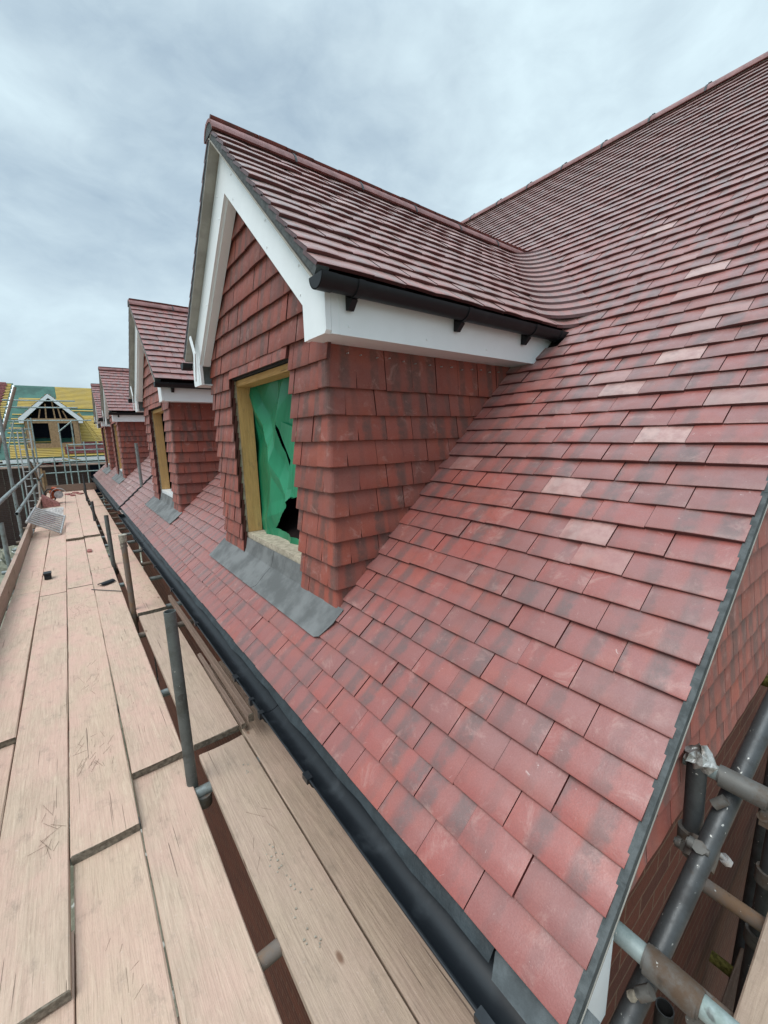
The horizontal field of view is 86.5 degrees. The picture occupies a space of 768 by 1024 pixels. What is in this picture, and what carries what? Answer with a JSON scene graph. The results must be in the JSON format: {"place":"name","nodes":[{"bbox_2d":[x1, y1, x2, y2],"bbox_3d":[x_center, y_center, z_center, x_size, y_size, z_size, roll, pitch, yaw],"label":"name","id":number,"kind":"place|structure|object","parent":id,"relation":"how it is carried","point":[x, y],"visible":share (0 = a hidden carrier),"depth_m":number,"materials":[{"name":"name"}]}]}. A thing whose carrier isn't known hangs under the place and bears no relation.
{"place":"outdoors","nodes":[
{"label":"outdoors","id":0,"kind":"place"},
{"bbox_2d":[0,460,178,1016],"bbox_3d":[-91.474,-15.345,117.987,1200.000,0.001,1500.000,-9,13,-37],"label":"ground","id":1,"kind":"structure","parent":0,"point":[72,887],"depth_m":4.70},
{"bbox_2d":[0,382,16,548],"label":"neighbour house","id":2,"kind":"structure","parent":1,"relation":"on","point":[5,514],"depth_m":17.14,"materials":[{"name":"brown brick"}]},
{"bbox_2d":[0,545,22,597],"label":"rubble","id":3,"kind":"object","parent":1,"relation":"on","point":[3,565],"visible":0.03,"depth_m":14.18,"materials":[{"name":"grey stone"}]},
{"bbox_2d":[16,431,47,549],"bbox_3d":[-12.584,-0.368,14.693,0.450,5.003,0.440,-9,13,-37],"label":"ladder","id":4,"kind":"object","parent":1,"relation":"on","point":[20,449],"visible":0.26,"depth_m":14.51,"materials":[{"name":"metal"}]},
{"bbox_2d":[0,399,105,538],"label":"scaffold","id":5,"kind":"object","parent":1,"relation":"on","point":[69,464],"visible":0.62,"depth_m":16.69,"materials":[{"name":"galvanised steel"},{"name":"timber"}]},
{"bbox_2d":[0,387,16,447],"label":"leaning timber","id":6,"kind":"object","parent":5,"relation":"on","point":[9,407],"visible":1,"depth_m":15.60,"materials":[{"name":"beige wood"}]},
{"bbox_2d":[0,385,107,545],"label":"unfinished house","id":7,"kind":"structure","parent":1,"relation":"on","point":[47,440],"depth_m":17.93,"materials":[{"name":"yellow wood"}]},
{"bbox_2d":[77,413,97,442],"bbox_3d":[-13.372,-3.770,18.423,0.689,1.395,0.057,-3,11,-9],"label":"loose batten","id":8,"kind":"object","parent":7,"relation":"on","point":[88,429],"visible":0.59,"depth_m":18.42,"materials":[{"name":"wood"}]},
{"bbox_2d":[79,412,101,440],"bbox_3d":[-13.314,-3.864,18.484,0.767,1.280,0.053,-4,11,-17],"label":"loose batten","id":9,"kind":"object","parent":7,"relation":"on","point":[90,427],"visible":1,"depth_m":18.48,"materials":[{"name":"wood"}]},
{"bbox_2d":[90,366,157,682],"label":"house","id":10,"kind":"structure","parent":1,"relation":"on","point":[119,421],"depth_m":8.79,"materials":[{"name":"red tile"}]},
{"bbox_2d":[0,411,343,1023],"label":"scaffold","id":11,"kind":"object","parent":1,"relation":"on","point":[269,954],"visible":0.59,"depth_m":2.66,"materials":[{"name":"metal"}]},
{"bbox_2d":[0,744,14,835],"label":"scaffold board","id":12,"kind":"object","parent":11,"relation":"on","point":[6,757],"visible":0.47,"depth_m":2.00,"materials":[{"name":"beige wood"}]},
{"bbox_2d":[0,523,32,626],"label":"toe board","id":13,"kind":"object","parent":11,"relation":"on","point":[8,582],"visible":0.93,"depth_m":4.60,"materials":[{"name":"beige wood"}]},
{"bbox_2d":[0,591,39,748],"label":"scaffold board","id":14,"kind":"object","parent":11,"relation":"on","point":[17,629],"visible":0.93,"depth_m":2.99,"materials":[{"name":"beige wood"}]},
{"bbox_2d":[13,530,49,595],"bbox_3d":[-4.904,0.615,5.755,0.228,0.043,3.802,-9,13,-37],"label":"scaffold board","id":15,"kind":"object","parent":11,"relation":"on","point":[30,578],"visible":0.91,"depth_m":5.20,"materials":[{"name":"beige wood"}]},
{"bbox_2d":[0,592,71,1023],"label":"scaffold board","id":16,"kind":"object","parent":11,"relation":"on","point":[35,944],"visible":0.98,"depth_m":1.60,"materials":[{"name":"beige wood"}]},
{"bbox_2d":[31,497,42,527],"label":"toe board","id":17,"kind":"object","parent":11,"relation":"on","point":[39,504],"visible":0.44,"depth_m":9.23,"materials":[{"name":"beige wood"}]},
{"bbox_2d":[34,507,52,531],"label":"scaffold board","id":18,"kind":"object","parent":11,"relation":"on","point":[39,529],"visible":0.23,"depth_m":7.48,"materials":[{"name":"beige wood"}]},
{"bbox_2d":[41,494,59,507],"bbox_3d":[-8.216,-0.292,10.063,0.320,0.275,0.620,-9,13,-37],"label":"timber wedge","id":19,"kind":"object","parent":18,"relation":"on","point":[47,502],"visible":1,"depth_m":9.89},
{"bbox_2d":[40,529,66,596],"bbox_3d":[-4.631,0.606,5.771,0.225,0.043,3.906,-9,13,-37],"label":"scaffold board","id":20,"kind":"object","parent":11,"relation":"on","point":[56,562],"visible":0.79,"depth_m":5.21,"materials":[{"name":"beige wood"}]},
{"bbox_2d":[25,506,65,534],"bbox_3d":[-5.881,0.141,7.128,0.418,0.411,1.206,-8,13,-32],"label":"metal grille","id":21,"kind":"object","parent":20,"relation":"on","point":[34,511],"visible":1,"depth_m":7.07,"materials":[{"name":"metal"}]},
{"bbox_2d":[43,571,51,579],"bbox_3d":[-3.879,0.734,4.706,0.072,0.075,0.115,-9,13,-37],"label":"box","id":22,"kind":"object","parent":20,"relation":"on","point":[47,575],"visible":1,"depth_m":4.67,"materials":[{"name":"black plastic"}]},
{"bbox_2d":[35,930,76,1023],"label":"scaffold board","id":23,"kind":"object","parent":11,"relation":"on","point":[65,1013],"visible":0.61,"depth_m":1.16,"materials":[{"name":"beige wood"}]},
{"bbox_2d":[50,505,65,530],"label":"scaffold board","id":24,"kind":"object","parent":11,"relation":"on","point":[64,526],"visible":0.33,"depth_m":8.11,"materials":[{"name":"beige wood"}]},
{"bbox_2d":[43,507,63,516],"bbox_3d":[-7.443,-0.027,9.163,0.380,0.058,1.500,-9,13,-37],"label":"dust sheet","id":25,"kind":"object","parent":24,"relation":"on","point":[58,510],"visible":0.62,"depth_m":9.17,"materials":[{"name":"white fabric"}]},
{"bbox_2d":[56,492,65,504],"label":"scaffold board","id":26,"kind":"object","parent":11,"relation":"on","point":[62,501],"visible":0.44,"depth_m":11.17,"materials":[{"name":"beige wood"}]},
{"bbox_2d":[46,483,95,492],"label":"toe board","id":27,"kind":"object","parent":11,"relation":"attached to","point":[76,487],"visible":0.73,"depth_m":13.02,"materials":[{"name":"brown wood"}]},
{"bbox_2d":[65,491,76,507],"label":"scaffold board","id":28,"kind":"object","parent":11,"relation":"on","point":[71,501],"visible":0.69,"depth_m":10.78,"materials":[{"name":"beige wood"}]},
{"bbox_2d":[65,507,83,540],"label":"scaffold board","id":29,"kind":"object","parent":11,"relation":"on","point":[74,531],"visible":0.97,"depth_m":7.48,"materials":[{"name":"beige wood"}]},
{"bbox_2d":[66,539,92,588],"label":"scaffold board","id":30,"kind":"object","parent":11,"relation":"on","point":[78,572],"visible":0.87,"depth_m":5.19,"materials":[{"name":"beige wood"}]},
{"bbox_2d":[75,490,88,511],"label":"scaffold board","id":31,"kind":"object","parent":11,"relation":"on","point":[81,500],"visible":0.7,"depth_m":11.01,"materials":[{"name":"beige wood"}]},
{"bbox_2d":[78,506,99,537],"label":"scaffold board","id":32,"kind":"object","parent":11,"relation":"on","point":[89,526],"visible":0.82,"depth_m":7.62,"materials":[{"name":"beige wood"}]},
{"bbox_2d":[87,489,102,505],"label":"scaffold board","id":33,"kind":"object","parent":11,"relation":"on","point":[94,497],"visible":0.77,"depth_m":11.23,"materials":[{"name":"beige wood"}]},
{"bbox_2d":[84,535,111,570],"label":"scaffold board","id":34,"kind":"object","parent":11,"relation":"on","point":[98,557],"visible":0.87,"depth_m":5.69,"materials":[{"name":"beige wood"}]},
{"bbox_2d":[67,584,139,865],"bbox_3d":[-2.197,1.073,3.026,0.233,0.043,3.606,-9,13,-37],"label":"scaffold board","id":35,"kind":"object","parent":11,"relation":"on","point":[103,812],"visible":1,"depth_m":2.10,"materials":[{"name":"beige wood"}]},
{"bbox_2d":[94,505,119,534],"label":"scaffold board","id":36,"kind":"object","parent":11,"relation":"on","point":[101,512],"visible":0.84,"depth_m":8.19,"materials":[{"name":"beige wood"}]},
{"bbox_2d":[74,830,177,1023],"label":"scaffold board","id":37,"kind":"object","parent":11,"relation":"on","point":[114,902],"visible":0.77,"depth_m":1.31,"materials":[{"name":"beige wood"}]},
{"bbox_2d":[105,533,166,616],"bbox_3d":[-3.366,0.659,5.347,0.243,0.043,3.968,-9,13,-37],"label":"scaffold board","id":38,"kind":"object","parent":11,"relation":"on","point":[147,599],"visible":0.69,"depth_m":4.46,"materials":[{"name":"beige wood"}]},
{"bbox_2d":[91,567,182,778],"bbox_3d":[-2.290,0.982,3.516,0.230,0.043,3.887,-9,13,-37],"label":"scaffold board","id":39,"kind":"object","parent":11,"relation":"on","point":[155,744],"visible":0.96,"depth_m":2.58,"materials":[{"name":"beige wood"}]},
{"bbox_2d":[97,579,115,584],"bbox_3d":[-3.053,0.771,4.490,0.083,0.023,0.154,2,11,17],"label":"pipe clip","id":40,"kind":"object","parent":39,"relation":"on","point":[107,582],"visible":1,"depth_m":4.48,"materials":[{"name":"black plastic"}]},
{"bbox_2d":[139,609,238,750],"bbox_3d":[-1.496,1.071,2.952,0.236,0.043,1.982,-9,13,-37],"label":"scaffold board","id":41,"kind":"object","parent":11,"relation":"on","point":[212,720],"visible":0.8,"depth_m":2.57,"materials":[{"name":"beige wood"}]},
{"bbox_2d":[128,757,282,1023],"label":"scaffold board","id":42,"kind":"object","parent":11,"relation":"on","point":[217,973],"visible":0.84,"depth_m":1.39,"materials":[{"name":"beige wood"}]},
{"bbox_2d":[168,595,253,721],"bbox_3d":[-1.354,0.945,2.992,0.033,0.055,2.136,-9,13,-37],"label":"board","id":43,"kind":"object","parent":11,"relation":"on","point":[242,704],"visible":0.98,"depth_m":2.62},
{"bbox_2d":[199,735,417,1023],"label":"scaffold board","id":44,"kind":"object","parent":11,"relation":"on","point":[340,975],"visible":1,"depth_m":1.41,"materials":[{"name":"beige wood"}]},
{"bbox_2d":[28,560,275,997],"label":"wood splinters","id":45,"kind":"object","parent":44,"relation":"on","point":[91,771],"visible":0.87,"depth_m":1.75,"materials":[{"name":"wood"}]},
{"bbox_2d":[243,764,321,947],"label":"mortar crumbs","id":46,"kind":"object","parent":44,"relation":"on","point":[315,936],"visible":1,"depth_m":1.47,"materials":[{"name":"grey concrete"}]},
{"bbox_2d":[203,660,474,1023],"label":"scaffold board","id":47,"kind":"object","parent":11,"relation":"on","point":[426,987],"visible":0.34,"depth_m":1.44,"materials":[{"name":"beige wood"}]},
{"bbox_2d":[197,653,245,728],"bbox_3d":[-1.055,1.106,2.603,0.028,0.032,0.954,-9,13,-37],"label":"timber batten","id":48,"kind":"object","parent":47,"relation":"on","point":[228,701],"visible":1,"depth_m":2.51,"materials":[{"name":"brown wood"}]},
{"bbox_2d":[117,51,767,1023],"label":"house","id":49,"kind":"structure","parent":1,"relation":"on","point":[449,535],"depth_m":1.77,"materials":[{"name":"red tile"}]},
{"bbox_2d":[134,443,142,486],"bbox_3d":[-4.133,-0.786,6.881,0.048,0.744,0.148,-7,12,-28],"label":"roof pole","id":50,"kind":"object","parent":49,"relation":"on","point":[138,464],"visible":0.93,"depth_m":6.86,"materials":[{"name":"grey metal"}]},
{"bbox_2d":[609,675,767,1023],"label":"scaffold","id":51,"kind":"object","parent":1,"relation":"on","point":[698,841],"visible":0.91,"depth_m":1.05,"materials":[{"name":"metal"}]},
{"bbox_2d":[626,989,637,1002],"bbox_3d":[0.562,1.086,0.920,0.021,0.033,0.026,-9,13,-37],"label":"mortar lump","id":52,"kind":"object","parent":51,"relation":"on","point":[631,996],"visible":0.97,"depth_m":0.92,"materials":[{"name":"beige concrete"}]},
{"bbox_2d":[721,947,743,1011],"bbox_3d":[1.811,2.083,1.904,2.606,0.043,0.204,-9,13,-37],"label":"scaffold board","id":53,"kind":"object","parent":51,"relation":"on","point":[728,999],"visible":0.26,"depth_m":1.80,"materials":[{"name":"brown wood"}]},
{"bbox_2d":[733,912,767,1023],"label":"scaffold board","id":54,"kind":"object","parent":51,"relation":"on","point":[752,1006],"visible":0.96,"depth_m":1.14,"materials":[{"name":"beige wood"}]},
{"bbox_2d":[0,0,767,387],"label":"sky","id":55,"kind":"structure","parent":0,"point":[450,108],"materials":[{"name":"grey"}]},
{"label":"scaffold board","id":56,"kind":"object","parent":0,"visible":0},
{"bbox_2d":[44,487,65,499],"bbox_3d":[-8.421,-0.449,10.452,0.448,0.383,0.320,-9,13,-37],"label":"cut off saw","id":57,"kind":"object","parent":56,"relation":"on","point":[54,492],"visible":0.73,"depth_m":10.37,"materials":[{"name":"orange plastic"}]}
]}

